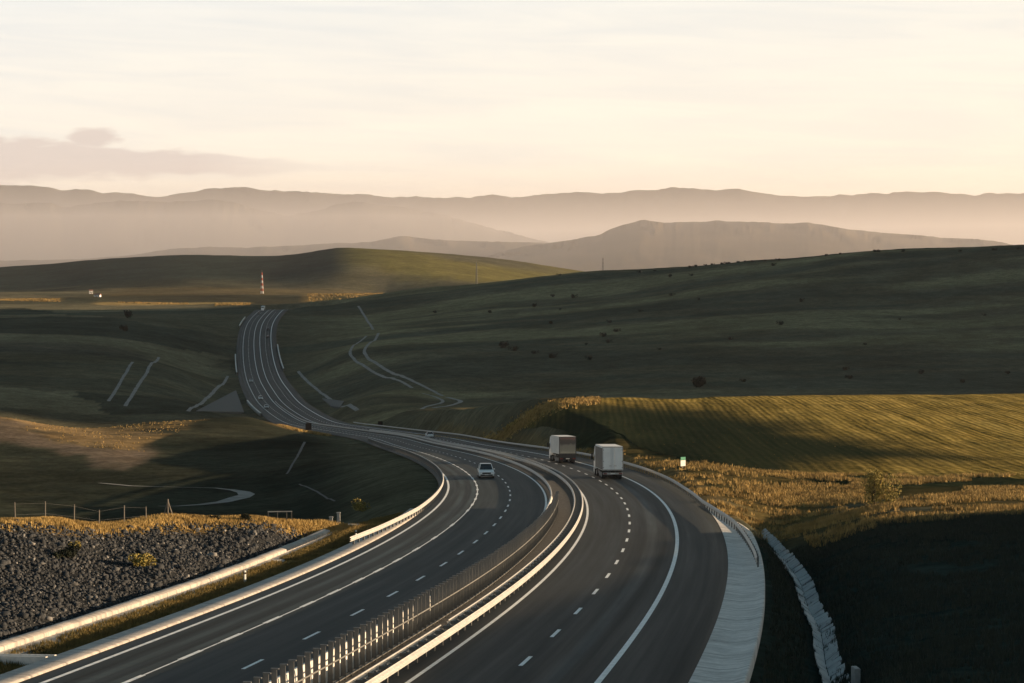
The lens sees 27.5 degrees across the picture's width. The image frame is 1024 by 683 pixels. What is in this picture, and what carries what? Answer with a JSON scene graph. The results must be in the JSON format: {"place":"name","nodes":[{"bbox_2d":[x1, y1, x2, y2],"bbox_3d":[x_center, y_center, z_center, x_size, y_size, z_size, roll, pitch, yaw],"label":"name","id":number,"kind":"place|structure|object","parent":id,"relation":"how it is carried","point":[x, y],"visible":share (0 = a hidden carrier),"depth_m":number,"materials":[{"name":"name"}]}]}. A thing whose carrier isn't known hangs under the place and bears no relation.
{"place":"outdoors","nodes":[
{"label":"outdoors","id":0,"kind":"place"},
{"bbox_2d":[6,417,201,451],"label":"knoll grass","id":1,"kind":"structure","parent":0,"point":[117,436],"depth_m":518.88,"materials":[{"name":"plant"}]},
{"bbox_2d":[107,362,133,400],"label":"dirt track","id":2,"kind":"structure","parent":0,"point":[119,383],"depth_m":918.51,"materials":[{"name":"grey soil"}]},
{"bbox_2d":[124,357,159,405],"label":"dirt track","id":3,"kind":"structure","parent":0,"point":[139,383],"depth_m":932.34,"materials":[{"name":"grey soil"}]},
{"bbox_2d":[103,483,253,505],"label":"dirt track","id":4,"kind":"structure","parent":0,"point":[243,494],"depth_m":335.53,"materials":[{"name":"grey soil"}]},
{"bbox_2d":[0,512,385,537],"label":"rim grass","id":5,"kind":"structure","parent":0,"point":[311,526],"depth_m":154.87,"materials":[{"name":"plant"}]},
{"bbox_2d":[187,376,228,410],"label":"dirt track","id":6,"kind":"structure","parent":0,"point":[215,389],"depth_m":971.02,"materials":[{"name":"grey soil"}]},
{"bbox_2d":[247,400,260,415],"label":"bridge parapet","id":7,"kind":"structure","parent":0,"point":[253,408],"depth_m":917.98,"materials":[{"name":"concrete"}]},
{"bbox_2d":[0,236,545,266],"bbox_3d":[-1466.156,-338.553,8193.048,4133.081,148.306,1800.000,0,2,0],"label":"hills","id":8,"kind":"structure","parent":0,"point":[467,248],"depth_m":8075.71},
{"bbox_2d":[0,199,549,260],"bbox_3d":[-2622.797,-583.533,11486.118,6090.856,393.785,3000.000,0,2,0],"label":"mountains","id":9,"kind":"structure","parent":0,"point":[42,231],"depth_m":11062.23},
{"bbox_2d":[19,310,548,682],"bbox_3d":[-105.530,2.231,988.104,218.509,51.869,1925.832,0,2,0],"label":"road","id":10,"kind":"structure","parent":0,"point":[275,643],"depth_m":125.64,"materials":[{"name":"grey asphalt"}]},
{"bbox_2d":[40,474,448,682],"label":"lane marking","id":11,"kind":"object","parent":10,"relation":"on","point":[77,669],"visible":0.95,"depth_m":113.56,"materials":[{"name":"paint"}]},
{"bbox_2d":[122,320,478,682],"bbox_3d":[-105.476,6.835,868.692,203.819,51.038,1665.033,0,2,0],"label":"lane marking","id":12,"kind":"object","parent":10,"relation":"on","point":[196,652],"visible":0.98,"depth_m":114.80,"materials":[{"name":"paint"}]},
{"bbox_2d":[143,339,477,674],"bbox_3d":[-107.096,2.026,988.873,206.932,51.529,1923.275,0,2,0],"label":"lane marking","id":13,"kind":"object","parent":10,"relation":"on","point":[341,588],"visible":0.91,"depth_m":130.15,"materials":[{"name":"paint"}]},
{"bbox_2d":[242,313,510,668],"bbox_3d":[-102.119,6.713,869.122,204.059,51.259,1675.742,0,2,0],"label":"lane marking","id":14,"kind":"object","parent":10,"relation":"on","point":[388,595],"visible":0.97,"depth_m":129.09,"materials":[{"name":"paint"}]},
{"bbox_2d":[254,310,546,509],"bbox_3d":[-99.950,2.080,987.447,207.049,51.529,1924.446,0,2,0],"label":"lane marking","id":15,"kind":"object","parent":10,"relation":"on","point":[427,444],"visible":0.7,"depth_m":335.14,"materials":[{"name":"paint"}]},
{"bbox_2d":[477,463,494,477],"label":"car","id":16,"kind":"object","parent":10,"relation":"on","point":[484,469],"visible":1,"depth_m":257.26,"materials":[{"name":"white paint"}]},
{"bbox_2d":[286,442,305,473],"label":"dirt track","id":17,"kind":"structure","parent":0,"point":[300,450],"depth_m":426.16,"materials":[{"name":"soil"}]},
{"bbox_2d":[299,484,334,500],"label":"dirt track","id":18,"kind":"structure","parent":0,"point":[318,492],"depth_m":314.08,"materials":[{"name":"soil"}]},
{"bbox_2d":[297,371,358,410],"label":"dirt track","id":19,"kind":"structure","parent":0,"point":[354,408],"depth_m":1053.85,"materials":[{"name":"grey soil"}]},
{"bbox_2d":[357,306,373,329],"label":"dirt track","id":20,"kind":"structure","parent":0,"point":[368,322],"depth_m":1647.99,"materials":[{"name":"grey soil"}]},
{"bbox_2d":[349,336,412,387],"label":"dirt track","id":21,"kind":"structure","parent":0,"point":[364,365],"depth_m":1111.28,"materials":[{"name":"grey soil"}]},
{"bbox_2d":[363,333,443,395],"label":"dirt track","id":22,"kind":"structure","parent":0,"point":[378,364],"depth_m":1078.76,"materials":[{"name":"grey soil"}]},
{"bbox_2d":[408,393,443,410],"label":"dirt track","id":23,"kind":"structure","parent":0,"point":[442,400],"depth_m":857.14,"materials":[{"name":"grey soil"}]},
{"bbox_2d":[432,397,462,407],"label":"dirt track","id":24,"kind":"structure","parent":0,"point":[459,401],"depth_m":857.80,"materials":[{"name":"grey soil"}]},
{"bbox_2d":[258,310,727,682],"bbox_3d":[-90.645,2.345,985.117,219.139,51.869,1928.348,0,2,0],"label":"road","id":25,"kind":"structure","parent":0,"point":[589,640],"depth_m":120.21,"materials":[{"name":"grey asphalt"}]},
{"bbox_2d":[260,317,588,682],"bbox_3d":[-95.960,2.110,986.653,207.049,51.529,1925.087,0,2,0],"label":"lane marking","id":26,"kind":"object","parent":25,"relation":"on","point":[496,618],"visible":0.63,"depth_m":117.79,"materials":[{"name":"paint"}]},
{"bbox_2d":[425,432,433,437],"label":"car","id":27,"kind":"object","parent":25,"relation":"on","point":[429,434],"visible":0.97,"depth_m":537.92,"materials":[{"name":"white paint"}]},
{"bbox_2d":[265,312,630,665],"bbox_3d":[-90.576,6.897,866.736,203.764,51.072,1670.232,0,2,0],"label":"lane marking","id":28,"kind":"object","parent":25,"relation":"on","point":[558,630],"visible":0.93,"depth_m":132.49,"materials":[{"name":"paint"}]},
{"bbox_2d":[271,310,678,682],"bbox_3d":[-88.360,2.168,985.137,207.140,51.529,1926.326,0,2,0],"label":"lane marking","id":29,"kind":"object","parent":25,"relation":"on","point":[606,671],"visible":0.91,"depth_m":123.39,"materials":[{"name":"paint"}]},
{"bbox_2d":[547,435,575,462],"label":"lorry","id":30,"kind":"object","parent":25,"relation":"on","point":[562,448],"visible":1,"depth_m":304.45,"materials":[{"name":"white paint"}]},
{"bbox_2d":[560,438,575,452],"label":"door","id":31,"kind":"structure","parent":30,"relation":"in","point":[566,445],"depth_m":304.36,"materials":[{"name":"white metal"}]},
{"bbox_2d":[591,444,622,478],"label":"lorry","id":32,"kind":"object","parent":25,"relation":"on","point":[608,458],"visible":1,"depth_m":253.15,"materials":[{"name":"white paint"}]},
{"bbox_2d":[603,448,612,468],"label":"door","id":33,"kind":"structure","parent":32,"relation":"in","point":[607,452],"depth_m":253.07,"materials":[{"name":"paint"}]},
{"bbox_2d":[613,448,622,468],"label":"door","id":34,"kind":"structure","parent":32,"relation":"in","point":[617,452],"depth_m":253.13,"materials":[{"name":"paint"}]},
{"bbox_2d":[688,506,764,682],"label":"gutter","id":35,"kind":"object","parent":25,"relation":"on","point":[729,654],"visible":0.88,"depth_m":108.46,"materials":[{"name":"concrete"}]},
{"bbox_2d":[0,245,1023,682],"bbox_3d":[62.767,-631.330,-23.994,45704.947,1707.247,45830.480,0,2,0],"label":"ground","id":36,"kind":"structure","parent":0,"point":[70,357],"depth_m":1050.60,"materials":[{"name":"green plant"}]},
{"bbox_2d":[0,654,55,665],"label":"drain chute","id":37,"kind":"object","parent":36,"relation":"on","point":[26,658],"visible":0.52,"depth_m":92.10,"materials":[{"name":"concrete"}]},
{"bbox_2d":[0,298,60,301],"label":"stubble","id":38,"kind":"object","parent":36,"relation":"on","point":[37,299],"visible":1,"depth_m":2463.42,"materials":[{"name":"yellow plant"}]},
{"bbox_2d":[51,542,79,558],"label":"bush","id":39,"kind":"object","parent":36,"relation":"on","point":[67,552],"visible":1,"depth_m":128.64,"materials":[{"name":"green plant"}]},
{"bbox_2d":[68,541,80,547],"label":"bush","id":40,"kind":"object","parent":36,"relation":"on","point":[79,543],"visible":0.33,"depth_m":133.36,"materials":[{"name":"green plant"}]},
{"bbox_2d":[14,501,146,522],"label":"wire fence","id":41,"kind":"object","parent":36,"relation":"on","point":[78,517],"visible":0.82,"depth_m":145.32,"materials":[{"name":"grey metal"}]},
{"bbox_2d":[119,325,127,330],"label":"bush","id":42,"kind":"object","parent":36,"relation":"on","point":[124,328],"visible":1,"depth_m":1357.67,"materials":[{"name":"green plant"}]},
{"bbox_2d":[123,309,132,317],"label":"bush","id":43,"kind":"object","parent":36,"relation":"on","point":[127,313],"visible":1,"depth_m":1556.43,"materials":[{"name":"green plant"}]},
{"bbox_2d":[128,553,156,567],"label":"bush","id":44,"kind":"object","parent":36,"relation":"on","point":[141,560],"visible":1,"depth_m":132.76,"materials":[{"name":"yellow plant"}]},
{"bbox_2d":[117,302,188,303],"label":"stubble","id":45,"kind":"object","parent":36,"relation":"on","point":[152,303],"visible":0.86,"depth_m":2351.41,"materials":[{"name":"yellow plant"}]},
{"bbox_2d":[0,519,309,640],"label":"stone field","id":46,"kind":"structure","parent":36,"relation":"on","point":[90,593],"depth_m":130.00,"materials":[{"name":"grey stone"}]},
{"bbox_2d":[164,499,172,514],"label":"braced post","id":47,"kind":"object","parent":36,"relation":"on","point":[167,507],"visible":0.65,"depth_m":157.31,"materials":[{"name":"grey wood"}]},
{"bbox_2d":[0,523,355,653],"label":"drainage channel","id":48,"kind":"object","parent":36,"relation":"on","point":[55,631],"visible":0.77,"depth_m":116.90,"materials":[{"name":"concrete"}]},
{"bbox_2d":[0,512,403,673],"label":"verge grass","id":49,"kind":"structure","parent":36,"relation":"on","point":[211,591],"depth_m":119.30,"materials":[{"name":"green plant"}]},
{"bbox_2d":[0,508,423,682],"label":"kerb","id":50,"kind":"structure","parent":36,"relation":"on","point":[26,672],"depth_m":106.58,"materials":[{"name":"concrete"}]},
{"bbox_2d":[207,515,220,519],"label":"bush","id":51,"kind":"object","parent":36,"relation":"on","point":[216,516],"visible":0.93,"depth_m":160.46,"materials":[{"name":"green plant"}]},
{"bbox_2d":[196,390,243,413],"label":"concrete apron","id":52,"kind":"object","parent":36,"relation":"on","point":[229,403],"visible":1,"depth_m":904.02,"materials":[{"name":"grey concrete"}]},
{"bbox_2d":[214,302,250,305],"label":"stubble","id":53,"kind":"object","parent":36,"relation":"on","point":[228,304],"visible":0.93,"depth_m":2212.49,"materials":[{"name":"yellow plant"}]},
{"bbox_2d":[240,513,251,520],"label":"bush","id":54,"kind":"object","parent":36,"relation":"on","point":[244,516],"visible":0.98,"depth_m":161.67,"materials":[{"name":"green plant"}]},
{"bbox_2d":[268,511,291,518],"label":"railing","id":55,"kind":"object","parent":36,"relation":"on","point":[281,511],"visible":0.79,"depth_m":170.80,"materials":[{"name":"metal"}]},
{"bbox_2d":[277,344,283,370],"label":"bridge parapet","id":56,"kind":"structure","parent":36,"relation":"on","point":[280,357],"depth_m":1309.19,"materials":[{"name":"concrete"}]},
{"bbox_2d":[277,424,331,435],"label":"embankment grass","id":57,"kind":"structure","parent":36,"relation":"on","point":[306,431],"depth_m":606.04,"materials":[{"name":"plant"}]},
{"bbox_2d":[305,423,310,429],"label":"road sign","id":58,"kind":"object","parent":36,"relation":"on","point":[308,426],"visible":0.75,"depth_m":664.97,"materials":[{"name":"metal"}]},
{"bbox_2d":[322,398,343,407],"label":"concrete apron","id":59,"kind":"object","parent":36,"relation":"on","point":[332,403],"visible":0.79,"depth_m":946.85,"materials":[{"name":"grey concrete"}]},
{"bbox_2d":[336,512,340,522],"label":"marker post","id":60,"kind":"object","parent":36,"relation":"on","point":[338,516],"visible":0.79,"depth_m":181.97,"materials":[{"name":"concrete"}]},
{"bbox_2d":[307,293,380,301],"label":"stubble","id":61,"kind":"object","parent":36,"relation":"on","point":[339,294],"visible":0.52,"depth_m":2683.18,"materials":[{"name":"yellow plant"}]},
{"bbox_2d":[351,497,369,511],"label":"bush","id":62,"kind":"object","parent":36,"relation":"on","point":[360,506],"visible":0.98,"depth_m":229.35,"materials":[{"name":"green plant"}]},
{"bbox_2d":[350,438,443,543],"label":"guardrail","id":63,"kind":"object","parent":36,"relation":"on","point":[435,494],"visible":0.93,"depth_m":201.44,"materials":[{"name":"metal"}]},
{"bbox_2d":[254,310,573,682],"bbox_3d":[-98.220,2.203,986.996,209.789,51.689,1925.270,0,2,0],"label":"median strip","id":64,"kind":"object","parent":36,"relation":"on","point":[565,501],"visible":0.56,"depth_m":174.29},
{"bbox_2d":[243,491,558,682],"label":"anti glare fence","id":65,"kind":"object","parent":64,"relation":"on","point":[420,613],"visible":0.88,"depth_m":101.07,"materials":[{"name":"grey plastic"}]},
{"bbox_2d":[269,496,551,682],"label":"fence posts","id":66,"kind":"object","parent":64,"relation":"on","point":[311,660],"visible":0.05,"depth_m":87.02,"materials":[{"name":"silver metal"}]},
{"bbox_2d":[275,401,552,498],"bbox_3d":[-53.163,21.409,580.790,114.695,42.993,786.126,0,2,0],"label":"guardrail","id":67,"kind":"object","parent":64,"relation":"on","point":[541,478],"visible":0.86,"depth_m":368.17,"materials":[{"name":"metal"}]},
{"bbox_2d":[346,429,582,682],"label":"guardrail","id":68,"kind":"object","parent":64,"relation":"on","point":[489,600],"visible":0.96,"depth_m":113.18,"materials":[{"name":"metal"}]},
{"bbox_2d":[382,396,600,442],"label":"crest grass","id":69,"kind":"structure","parent":36,"relation":"on","point":[557,404],"depth_m":450.83,"materials":[{"name":"plant"}]},
{"bbox_2d":[499,341,508,347],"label":"bush","id":70,"kind":"object","parent":36,"relation":"on","point":[501,344],"visible":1,"depth_m":1145.18,"materials":[{"name":"green plant"}]},
{"bbox_2d":[549,353,557,357],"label":"bush","id":71,"kind":"object","parent":36,"relation":"on","point":[552,356],"visible":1,"depth_m":1071.39,"materials":[{"name":"green plant"}]},
{"bbox_2d":[353,422,758,566],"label":"guardrail","id":72,"kind":"object","parent":36,"relation":"on","point":[740,530],"visible":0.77,"depth_m":238.54,"materials":[{"name":"metal"}]},
{"bbox_2d":[680,457,685,467],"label":"distance marker","id":73,"kind":"object","parent":36,"relation":"on","point":[683,462],"visible":0.91,"depth_m":270.11,"materials":[{"name":"metal"}]},
{"bbox_2d":[691,376,706,386],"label":"bush","id":74,"kind":"object","parent":36,"relation":"on","point":[699,381],"visible":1,"depth_m":894.78,"materials":[{"name":"green plant"}]},
{"bbox_2d":[537,444,967,541],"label":"roadside grass","id":75,"kind":"structure","parent":36,"relation":"on","point":[720,503],"depth_m":227.34,"materials":[{"name":"yellow plant"}]},
{"bbox_2d":[505,394,1023,478],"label":"crop field","id":76,"kind":"structure","parent":36,"relation":"on","point":[680,428],"depth_m":374.38,"materials":[{"name":"yellow plant"}]},
{"bbox_2d":[762,528,860,682],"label":"drainage ditch","id":77,"kind":"object","parent":36,"relation":"on","point":[814,608],"visible":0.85,"depth_m":128.16,"materials":[{"name":"concrete"}]},
{"bbox_2d":[705,465,1023,547],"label":"rough grass","id":78,"kind":"structure","parent":36,"relation":"on","point":[973,493],"depth_m":220.16,"materials":[{"name":"yellow plant"}]},
{"bbox_2d":[861,467,902,505],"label":"bush","id":79,"kind":"object","parent":36,"relation":"on","point":[872,489],"visible":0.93,"depth_m":208.32,"materials":[{"name":"green plant"}]},
{"bbox_2d":[750,509,1023,682],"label":"bank grass","id":80,"kind":"structure","parent":36,"relation":"on","point":[940,524],"depth_m":124.57,"materials":[{"name":"green plant"}]},
{"bbox_2d":[0,185,1023,244],"bbox_3d":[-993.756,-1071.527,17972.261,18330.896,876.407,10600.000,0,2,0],"label":"mountains","id":81,"kind":"structure","parent":0,"point":[557,217],"depth_m":16592.17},
{"bbox_2d":[0,0,1023,197],"label":"sky","id":82,"kind":"structure","parent":0,"point":[152,98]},
{"bbox_2d":[486,220,1010,271],"bbox_3d":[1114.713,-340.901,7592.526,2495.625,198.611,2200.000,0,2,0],"label":"hills","id":83,"kind":"structure","parent":0,"point":[643,244],"depth_m":7274.42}
]}

